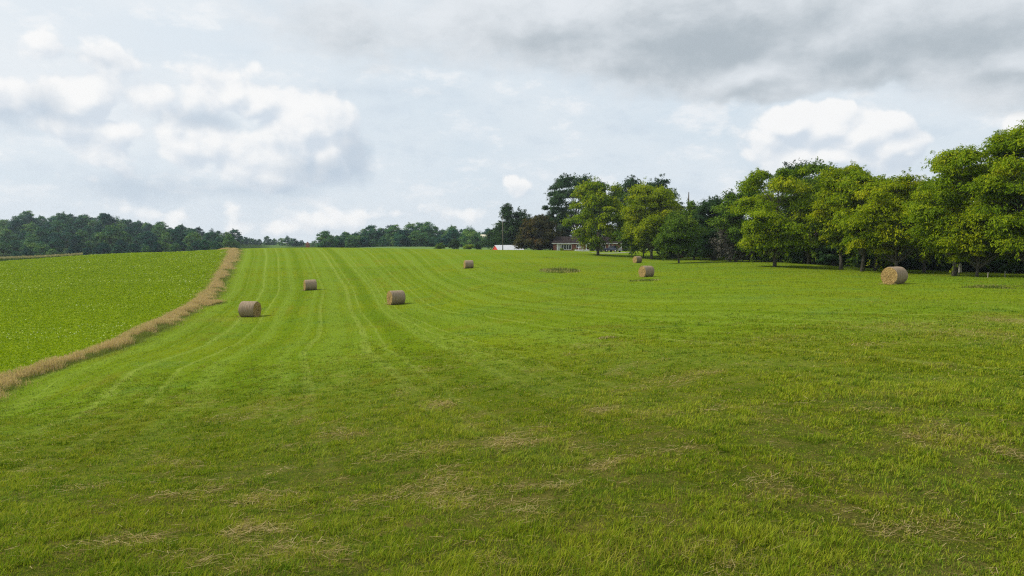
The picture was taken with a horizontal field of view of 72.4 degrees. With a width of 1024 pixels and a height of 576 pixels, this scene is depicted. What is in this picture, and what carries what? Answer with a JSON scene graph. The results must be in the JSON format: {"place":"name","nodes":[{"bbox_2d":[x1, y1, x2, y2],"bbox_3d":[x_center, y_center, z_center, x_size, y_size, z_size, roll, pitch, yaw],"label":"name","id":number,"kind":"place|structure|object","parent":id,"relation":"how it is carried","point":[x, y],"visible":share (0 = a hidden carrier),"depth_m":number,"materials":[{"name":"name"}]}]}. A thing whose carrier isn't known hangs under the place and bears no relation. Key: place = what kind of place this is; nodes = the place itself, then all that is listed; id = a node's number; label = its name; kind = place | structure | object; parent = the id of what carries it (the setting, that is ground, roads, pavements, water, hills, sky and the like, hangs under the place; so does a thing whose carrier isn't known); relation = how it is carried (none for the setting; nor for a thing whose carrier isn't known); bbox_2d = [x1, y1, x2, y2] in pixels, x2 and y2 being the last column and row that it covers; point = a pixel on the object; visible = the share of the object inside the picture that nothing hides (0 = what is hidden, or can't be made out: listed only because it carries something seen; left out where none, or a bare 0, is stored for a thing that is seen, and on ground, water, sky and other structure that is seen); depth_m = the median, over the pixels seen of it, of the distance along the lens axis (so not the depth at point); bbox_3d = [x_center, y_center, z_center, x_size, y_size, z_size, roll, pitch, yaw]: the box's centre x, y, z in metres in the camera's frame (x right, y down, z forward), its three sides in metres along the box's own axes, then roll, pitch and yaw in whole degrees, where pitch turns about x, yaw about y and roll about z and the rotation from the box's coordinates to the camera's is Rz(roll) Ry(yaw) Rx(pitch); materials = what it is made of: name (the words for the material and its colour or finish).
{"place":"outdoors","nodes":[
{"label":"outdoors","id":0,"kind":"place"},
{"bbox_2d":[0,237,1023,575],"bbox_3d":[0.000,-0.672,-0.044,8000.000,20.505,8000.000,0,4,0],"label":"ground","id":1,"kind":"structure","parent":0,"point":[300,259],"depth_m":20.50,"materials":[{"name":"plant"}]},
{"bbox_2d":[0,239,12,255],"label":"woodland tree","id":2,"kind":"object","parent":1,"relation":"on","point":[6,248],"visible":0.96,"depth_m":347.64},
{"bbox_2d":[0,228,19,247],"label":"woodland tree","id":3,"kind":"object","parent":1,"relation":"on","point":[6,234],"visible":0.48,"depth_m":399.63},
{"bbox_2d":[2,218,26,238],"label":"woodland tree","id":4,"kind":"object","parent":1,"relation":"on","point":[17,223],"visible":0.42,"depth_m":438.29,"materials":[{"name":"plant"}]},
{"bbox_2d":[5,214,26,226],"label":"woodland tree","id":5,"kind":"object","parent":1,"relation":"on","point":[21,217],"visible":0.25,"depth_m":530.17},
{"bbox_2d":[16,230,29,244],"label":"woodland tree","id":6,"kind":"object","parent":1,"relation":"on","point":[23,233],"visible":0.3,"depth_m":398.17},
{"bbox_2d":[15,233,40,245],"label":"woodland tree","id":7,"kind":"object","parent":1,"relation":"on","point":[36,238],"visible":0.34,"depth_m":386.55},
{"bbox_2d":[19,237,41,254],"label":"woodland tree","id":8,"kind":"object","parent":1,"relation":"on","point":[28,243],"visible":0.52,"depth_m":338.22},
{"bbox_2d":[20,221,41,239],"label":"woodland tree","id":9,"kind":"object","parent":1,"relation":"on","point":[31,228],"visible":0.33,"depth_m":424.33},
{"bbox_2d":[22,213,42,231],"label":"woodland tree","id":10,"kind":"object","parent":1,"relation":"on","point":[29,217],"visible":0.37,"depth_m":536.30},
{"bbox_2d":[0,252,82,260],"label":"dry grass strip","id":11,"kind":"object","parent":1,"relation":"on","point":[30,257],"visible":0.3,"depth_m":252.53,"materials":[{"name":"plant"}]},
{"bbox_2d":[34,226,48,243],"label":"woodland tree","id":12,"kind":"object","parent":1,"relation":"on","point":[40,232],"visible":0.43,"depth_m":405.58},
{"bbox_2d":[32,242,52,255],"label":"woodland tree","id":13,"kind":"object","parent":1,"relation":"on","point":[36,249],"visible":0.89,"depth_m":329.88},
{"bbox_2d":[44,232,64,244],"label":"woodland tree","id":14,"kind":"object","parent":1,"relation":"on","point":[51,237],"visible":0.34,"depth_m":389.27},
{"bbox_2d":[48,235,65,252],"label":"woodland tree","id":15,"kind":"object","parent":1,"relation":"on","point":[56,246],"visible":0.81,"depth_m":347.94,"materials":[{"name":"plant"}]},
{"bbox_2d":[47,221,68,242],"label":"woodland tree","id":16,"kind":"object","parent":1,"relation":"on","point":[62,226],"visible":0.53,"depth_m":426.37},
{"bbox_2d":[49,212,75,230],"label":"woodland tree","id":17,"kind":"object","parent":1,"relation":"on","point":[60,216],"visible":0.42,"depth_m":472.17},
{"bbox_2d":[68,234,86,253],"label":"woodland tree","id":18,"kind":"object","parent":1,"relation":"on","point":[74,244],"visible":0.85,"depth_m":346.46,"materials":[{"name":"plant"}]},
{"bbox_2d":[75,229,88,246],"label":"woodland tree","id":19,"kind":"object","parent":1,"relation":"on","point":[83,235],"visible":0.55,"depth_m":387.69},
{"bbox_2d":[73,216,94,236],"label":"woodland tree","id":20,"kind":"object","parent":1,"relation":"on","point":[78,226],"visible":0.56,"depth_m":473.56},
{"bbox_2d":[82,247,94,254],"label":"woodland tree","id":21,"kind":"object","parent":1,"relation":"on","point":[88,250],"visible":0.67,"depth_m":303.10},
{"bbox_2d":[89,232,103,246],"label":"woodland tree","id":22,"kind":"object","parent":1,"relation":"on","point":[93,239],"visible":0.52,"depth_m":391.04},
{"bbox_2d":[97,242,112,253],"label":"woodland tree","id":23,"kind":"object","parent":1,"relation":"on","point":[102,247],"visible":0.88,"depth_m":313.15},
{"bbox_2d":[93,213,118,229],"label":"woodland tree","id":24,"kind":"object","parent":1,"relation":"on","point":[105,216],"visible":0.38,"depth_m":473.31,"materials":[{"name":"plant"}]},
{"bbox_2d":[94,223,127,248],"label":"woodland tree","id":25,"kind":"object","parent":1,"relation":"on","point":[107,234],"visible":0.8,"depth_m":378.25,"materials":[{"name":"plant"}]},
{"bbox_2d":[0,249,227,374],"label":"crop","id":26,"kind":"object","parent":1,"relation":"on","point":[49,268],"visible":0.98,"depth_m":90.07,"materials":[{"name":"green plant"}]},
{"bbox_2d":[111,245,124,252],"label":"woodland tree","id":27,"kind":"object","parent":1,"relation":"on","point":[118,248],"visible":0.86,"depth_m":326.37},
{"bbox_2d":[0,247,246,402],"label":"tall grass","id":28,"kind":"structure","parent":1,"relation":"on","point":[175,317],"depth_m":50.37,"materials":[{"name":"plant"}]},
{"bbox_2d":[125,243,141,252],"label":"woodland tree","id":29,"kind":"object","parent":1,"relation":"on","point":[134,248],"visible":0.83,"depth_m":317.98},
{"bbox_2d":[139,231,160,247],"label":"woodland tree","id":30,"kind":"object","parent":1,"relation":"on","point":[147,235],"visible":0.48,"depth_m":381.42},
{"bbox_2d":[142,238,158,251],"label":"woodland tree","id":31,"kind":"object","parent":1,"relation":"on","point":[149,242],"visible":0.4,"depth_m":343.14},
{"bbox_2d":[150,224,165,240],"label":"woodland tree","id":32,"kind":"object","parent":1,"relation":"on","point":[159,231],"visible":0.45,"depth_m":449.36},
{"bbox_2d":[151,242,164,251],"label":"woodland tree","id":33,"kind":"object","parent":1,"relation":"on","point":[157,245],"visible":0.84,"depth_m":314.26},
{"bbox_2d":[152,221,168,236],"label":"woodland tree","id":34,"kind":"object","parent":1,"relation":"on","point":[157,223],"visible":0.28,"depth_m":482.32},
{"bbox_2d":[158,239,170,251],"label":"woodland tree","id":35,"kind":"object","parent":1,"relation":"on","point":[163,244],"visible":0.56,"depth_m":354.23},
{"bbox_2d":[158,232,173,248],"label":"woodland tree","id":36,"kind":"object","parent":1,"relation":"on","point":[165,237],"visible":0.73,"depth_m":391.74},
{"bbox_2d":[168,242,182,251],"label":"woodland tree","id":37,"kind":"object","parent":1,"relation":"on","point":[175,247],"visible":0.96,"depth_m":327.88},
{"bbox_2d":[167,226,186,246],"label":"woodland tree","id":38,"kind":"object","parent":1,"relation":"on","point":[176,236],"visible":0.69,"depth_m":395.40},
{"bbox_2d":[181,229,201,248],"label":"woodland tree","id":39,"kind":"object","parent":1,"relation":"on","point":[189,239],"visible":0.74,"depth_m":392.33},
{"bbox_2d":[190,240,200,250],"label":"woodland tree","id":40,"kind":"object","parent":1,"relation":"on","point":[194,244],"visible":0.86,"depth_m":354.50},
{"bbox_2d":[198,238,210,249],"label":"woodland tree","id":41,"kind":"object","parent":1,"relation":"on","point":[206,245],"visible":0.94,"depth_m":323.35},
{"bbox_2d":[203,230,220,240],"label":"woodland tree","id":42,"kind":"object","parent":1,"relation":"on","point":[210,234],"visible":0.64,"depth_m":449.25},
{"bbox_2d":[222,235,239,247],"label":"woodland tree","id":43,"kind":"object","parent":1,"relation":"on","point":[225,242],"visible":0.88,"depth_m":337.62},
{"bbox_2d":[228,229,243,241],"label":"woodland tree","id":44,"kind":"object","parent":1,"relation":"on","point":[238,237],"visible":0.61,"depth_m":497.31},
{"bbox_2d":[237,301,261,316],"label":"hay bale","id":45,"kind":"object","parent":1,"relation":"on","point":[249,309],"visible":0.99,"depth_m":65.70,"materials":[{"name":"plant"}]},
{"bbox_2d":[278,236,292,245],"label":"woodland tree","id":46,"kind":"object","parent":1,"relation":"on","point":[288,239],"visible":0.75,"depth_m":597.21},
{"bbox_2d":[302,279,317,290],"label":"hay bale","id":47,"kind":"object","parent":1,"relation":"on","point":[309,284],"visible":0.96,"depth_m":94.64,"materials":[{"name":"plant"}]},
{"bbox_2d":[311,231,339,247],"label":"woodland tree","id":48,"kind":"object","parent":1,"relation":"on","point":[326,240],"visible":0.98,"depth_m":397.27,"materials":[{"name":"plant"}]},
{"bbox_2d":[339,232,350,247],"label":"woodland tree","id":49,"kind":"object","parent":1,"relation":"on","point":[346,234],"visible":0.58,"depth_m":408.64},
{"bbox_2d":[344,235,355,247],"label":"woodland tree","id":50,"kind":"object","parent":1,"relation":"on","point":[349,244],"visible":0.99,"depth_m":399.88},
{"bbox_2d":[352,232,365,246],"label":"woodland tree","id":51,"kind":"object","parent":1,"relation":"on","point":[358,238],"visible":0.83,"depth_m":404.62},
{"bbox_2d":[360,225,381,237],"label":"woodland tree","id":52,"kind":"object","parent":1,"relation":"on","point":[366,229],"visible":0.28,"depth_m":467.08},
{"bbox_2d":[366,228,379,243],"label":"woodland tree","id":53,"kind":"object","parent":1,"relation":"on","point":[372,231],"visible":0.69,"depth_m":430.41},
{"bbox_2d":[378,236,388,246],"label":"woodland tree","id":54,"kind":"object","parent":1,"relation":"on","point":[383,238],"visible":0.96,"depth_m":411.84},
{"bbox_2d":[384,224,401,245],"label":"woodland tree","id":55,"kind":"object","parent":1,"relation":"on","point":[393,228],"visible":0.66,"depth_m":427.51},
{"bbox_2d":[383,290,405,304],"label":"hay bale","id":56,"kind":"object","parent":1,"relation":"on","point":[396,297],"visible":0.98,"depth_m":72.72,"materials":[{"name":"plant"}]},
{"bbox_2d":[393,230,409,246],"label":"woodland tree","id":57,"kind":"object","parent":1,"relation":"on","point":[403,237],"visible":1,"depth_m":401.52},
{"bbox_2d":[408,230,424,246],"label":"woodland tree","id":58,"kind":"object","parent":1,"relation":"on","point":[415,237],"visible":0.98,"depth_m":405.19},
{"bbox_2d":[420,235,431,246],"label":"woodland tree","id":59,"kind":"object","parent":1,"relation":"on","point":[425,239],"visible":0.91,"depth_m":406.90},
{"bbox_2d":[420,221,438,243],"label":"woodland tree","id":60,"kind":"object","parent":1,"relation":"on","point":[426,226],"visible":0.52,"depth_m":429.97,"materials":[{"name":"plant"}]},
{"bbox_2d":[444,229,460,242],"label":"woodland tree","id":61,"kind":"object","parent":1,"relation":"on","point":[452,232],"visible":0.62,"depth_m":399.79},
{"bbox_2d":[446,239,459,248],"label":"shrub","id":62,"kind":"object","parent":1,"relation":"on","point":[454,244],"visible":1,"depth_m":298.12,"materials":[{"name":"green plant"}]},
{"bbox_2d":[462,260,473,268],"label":"hay bale","id":63,"kind":"object","parent":1,"relation":"on","point":[468,263],"visible":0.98,"depth_m":122.45,"materials":[{"name":"plant"}]},
{"bbox_2d":[458,227,483,246],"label":"woodland tree","id":64,"kind":"object","parent":1,"relation":"on","point":[472,236],"visible":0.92,"depth_m":377.39,"materials":[{"name":"plant"}]},
{"bbox_2d":[480,226,498,248],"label":"broadleaf tree","id":65,"kind":"object","parent":1,"relation":"on","point":[490,233],"visible":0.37,"depth_m":282.47,"materials":[{"name":"green plant"}]},
{"bbox_2d":[487,203,526,249],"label":"evergreen tree","id":66,"kind":"object","parent":1,"relation":"on","point":[506,210],"visible":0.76,"depth_m":268.35,"materials":[{"name":"green plant"}]},
{"bbox_2d":[492,245,523,249],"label":"red barn","id":67,"kind":"structure","parent":1,"relation":"on","point":[505,247],"depth_m":251.72,"materials":[{"name":"metal"}]},
{"bbox_2d":[0,294,1023,575],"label":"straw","id":68,"kind":"object","parent":1,"relation":"on","point":[246,530],"visible":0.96,"depth_m":10.88,"materials":[{"name":"plant"}]},
{"bbox_2d":[498,206,531,243],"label":"evergreen tree","id":69,"kind":"object","parent":1,"relation":"on","point":[520,216],"visible":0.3,"depth_m":269.85,"materials":[{"name":"green plant"}]},
{"bbox_2d":[511,213,565,249],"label":"broadleaf tree","id":70,"kind":"object","parent":1,"relation":"on","point":[535,229],"visible":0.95,"depth_m":228.13,"materials":[{"name":"brown plant"}]},
{"bbox_2d":[542,172,610,236],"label":"broadleaf tree","id":71,"kind":"object","parent":1,"relation":"on","point":[557,197],"visible":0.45,"depth_m":240.11,"materials":[{"name":"green plant"}]},
{"bbox_2d":[551,235,621,250],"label":"brick house","id":72,"kind":"structure","parent":1,"relation":"on","point":[567,243],"depth_m":223.61,"materials":[{"name":"brown"}]},
{"bbox_2d":[559,175,626,254],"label":"broadleaf tree","id":73,"kind":"object","parent":1,"relation":"on","point":[598,198],"visible":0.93,"depth_m":176.79,"materials":[{"name":"green plant"}]},
{"bbox_2d":[208,257,1023,339],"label":"weeds","id":74,"kind":"object","parent":1,"relation":"on","point":[558,270],"visible":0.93,"depth_m":80.60,"materials":[{"name":"plant"}]},
{"bbox_2d":[609,174,646,250],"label":"broadleaf tree","id":75,"kind":"object","parent":1,"relation":"on","point":[632,181],"visible":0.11,"depth_m":239.05,"materials":[{"name":"green plant"}]},
{"bbox_2d":[610,223,659,257],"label":"broadleaf tree","id":76,"kind":"object","parent":1,"relation":"on","point":[626,241],"visible":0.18,"depth_m":171.00,"materials":[{"name":"green plant"}]},
{"bbox_2d":[638,266,654,276],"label":"hay bale","id":77,"kind":"object","parent":1,"relation":"on","point":[646,271],"visible":0.95,"depth_m":90.57,"materials":[{"name":"plant"}]},
{"bbox_2d":[617,177,683,258],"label":"broadleaf tree","id":78,"kind":"object","parent":1,"relation":"on","point":[642,222],"visible":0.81,"depth_m":161.89,"materials":[{"name":"green plant"}]},
{"bbox_2d":[647,173,685,209],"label":"broadleaf tree","id":79,"kind":"object","parent":1,"relation":"on","point":[664,183],"visible":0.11,"depth_m":236.57,"materials":[{"name":"green plant"}]},
{"bbox_2d":[649,209,709,262],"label":"broadleaf tree","id":80,"kind":"object","parent":1,"relation":"on","point":[679,233],"visible":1,"depth_m":138.61,"materials":[{"name":"green plant"}]},
{"bbox_2d":[682,199,711,259],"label":"broadleaf tree","id":81,"kind":"object","parent":1,"relation":"on","point":[691,206],"visible":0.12,"depth_m":156.83,"materials":[{"name":"green plant"}]},
{"bbox_2d":[689,194,731,260],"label":"evergreen tree","id":82,"kind":"object","parent":1,"relation":"on","point":[704,209],"visible":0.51,"depth_m":149.89,"materials":[{"name":"green plant"}]},
{"bbox_2d":[710,217,757,261],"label":"dead tree","id":83,"kind":"object","parent":1,"relation":"on","point":[727,248],"visible":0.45,"depth_m":134.66,"materials":[{"name":"wood"}]},
{"bbox_2d":[705,181,790,261],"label":"broadleaf tree","id":84,"kind":"object","parent":1,"relation":"on","point":[735,233],"visible":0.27,"depth_m":132.29,"materials":[{"name":"green plant"}]},
{"bbox_2d":[760,249,781,261],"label":"shrub","id":85,"kind":"object","parent":1,"relation":"on","point":[767,258],"visible":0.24,"depth_m":131.68,"materials":[{"name":"green plant"}]},
{"bbox_2d":[725,163,825,266],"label":"broadleaf tree","id":86,"kind":"object","parent":1,"relation":"on","point":[775,232],"visible":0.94,"depth_m":104.99,"materials":[{"name":"green plant"}]},
{"bbox_2d":[765,158,816,212],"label":"broadleaf tree","id":87,"kind":"object","parent":1,"relation":"on","point":[791,166],"visible":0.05,"depth_m":138.42,"materials":[{"name":"green plant"}]},
{"bbox_2d":[764,156,836,263],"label":"broadleaf tree","id":88,"kind":"object","parent":1,"relation":"on","point":[814,167],"visible":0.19,"depth_m":119.35,"materials":[{"name":"green plant"}]},
{"bbox_2d":[789,233,832,263],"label":"shrub","id":89,"kind":"object","parent":1,"relation":"on","point":[798,258],"visible":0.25,"depth_m":122.82,"materials":[{"name":"green plant"}]},
{"bbox_2d":[814,243,851,266],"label":"shrub","id":90,"kind":"object","parent":1,"relation":"on","point":[828,257],"visible":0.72,"depth_m":115.50,"materials":[{"name":"green plant"}]},
{"bbox_2d":[801,161,868,269],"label":"broadleaf tree","id":91,"kind":"object","parent":1,"relation":"on","point":[818,213],"visible":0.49,"depth_m":96.95,"materials":[{"name":"green plant"}]},
{"bbox_2d":[824,164,892,271],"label":"broadleaf tree","id":92,"kind":"object","parent":1,"relation":"on","point":[859,180],"visible":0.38,"depth_m":92.23,"materials":[{"name":"green plant"}]},
{"bbox_2d":[844,255,879,267],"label":"shrub","id":93,"kind":"object","parent":1,"relation":"on","point":[853,263],"visible":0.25,"depth_m":112.05,"materials":[{"name":"green plant"}]},
{"bbox_2d":[853,248,891,268],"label":"shrub","id":94,"kind":"object","parent":1,"relation":"on","point":[869,258],"visible":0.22,"depth_m":108.03,"materials":[{"name":"green plant"}]},
{"bbox_2d":[857,198,890,270],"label":"broadleaf tree","id":95,"kind":"object","parent":1,"relation":"on","point":[875,259],"depth_m":97.83,"materials":[{"name":"green plant"}]},
{"bbox_2d":[834,167,942,269],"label":"broadleaf tree","id":96,"kind":"object","parent":1,"relation":"on","point":[886,200],"visible":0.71,"depth_m":84.88,"materials":[{"name":"green plant"}]},
{"bbox_2d":[878,267,907,284],"bbox_3d":[31.708,-0.940,58.079,2.810,1.678,1.635,-2,4,-30],"label":"hay bale","id":97,"kind":"object","parent":1,"relation":"on","point":[892,275],"visible":0.95,"depth_m":57.58,"materials":[{"name":"plant"}]},
{"bbox_2d":[887,249,917,268],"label":"shrub","id":98,"kind":"object","parent":1,"relation":"on","point":[906,262],"visible":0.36,"depth_m":101.51,"materials":[{"name":"green plant"}]},
{"bbox_2d":[884,252,937,269],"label":"shrub","id":99,"kind":"object","parent":1,"relation":"on","point":[910,266],"visible":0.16,"depth_m":101.76,"materials":[{"name":"green plant"}]},
{"bbox_2d":[874,203,952,272],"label":"broadleaf tree","id":100,"kind":"object","parent":1,"relation":"on","point":[929,257],"visible":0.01,"depth_m":89.12,"materials":[{"name":"green plant"}]},
{"bbox_2d":[910,258,936,269],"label":"shrub","id":101,"kind":"object","parent":1,"relation":"on","point":[920,264],"visible":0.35,"depth_m":100.83,"materials":[{"name":"green plant"}]},
{"bbox_2d":[916,253,979,271],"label":"shrub","id":102,"kind":"object","parent":1,"relation":"on","point":[948,265],"visible":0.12,"depth_m":92.28,"materials":[{"name":"green plant"}]},
{"bbox_2d":[899,143,1016,275],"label":"broadleaf tree","id":103,"kind":"object","parent":1,"relation":"on","point":[946,194],"visible":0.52,"depth_m":75.14,"materials":[{"name":"green plant"}]},
{"bbox_2d":[917,196,1023,276],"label":"broadleaf tree","id":104,"kind":"object","parent":1,"relation":"on","point":[975,248],"visible":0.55,"depth_m":72.94,"materials":[{"name":"green plant"}]},
{"bbox_2d":[951,256,1006,271],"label":"shrub","id":105,"kind":"object","parent":1,"relation":"on","point":[990,267],"visible":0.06,"depth_m":90.40,"materials":[{"name":"green plant"}]},
{"bbox_2d":[947,120,1023,262],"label":"broadleaf tree","id":106,"kind":"object","parent":1,"relation":"on","point":[1006,148],"visible":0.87,"depth_m":69.28,"materials":[{"name":"green plant"}]},
{"bbox_2d":[990,252,1023,273],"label":"shrub","id":107,"kind":"object","parent":1,"relation":"on","point":[1014,267],"visible":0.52,"depth_m":85.31,"materials":[{"name":"green plant"}]},
{"bbox_2d":[0,0,1023,242],"label":"sky","id":108,"kind":"structure","parent":0,"point":[299,120],"materials":[{"name":"white"}]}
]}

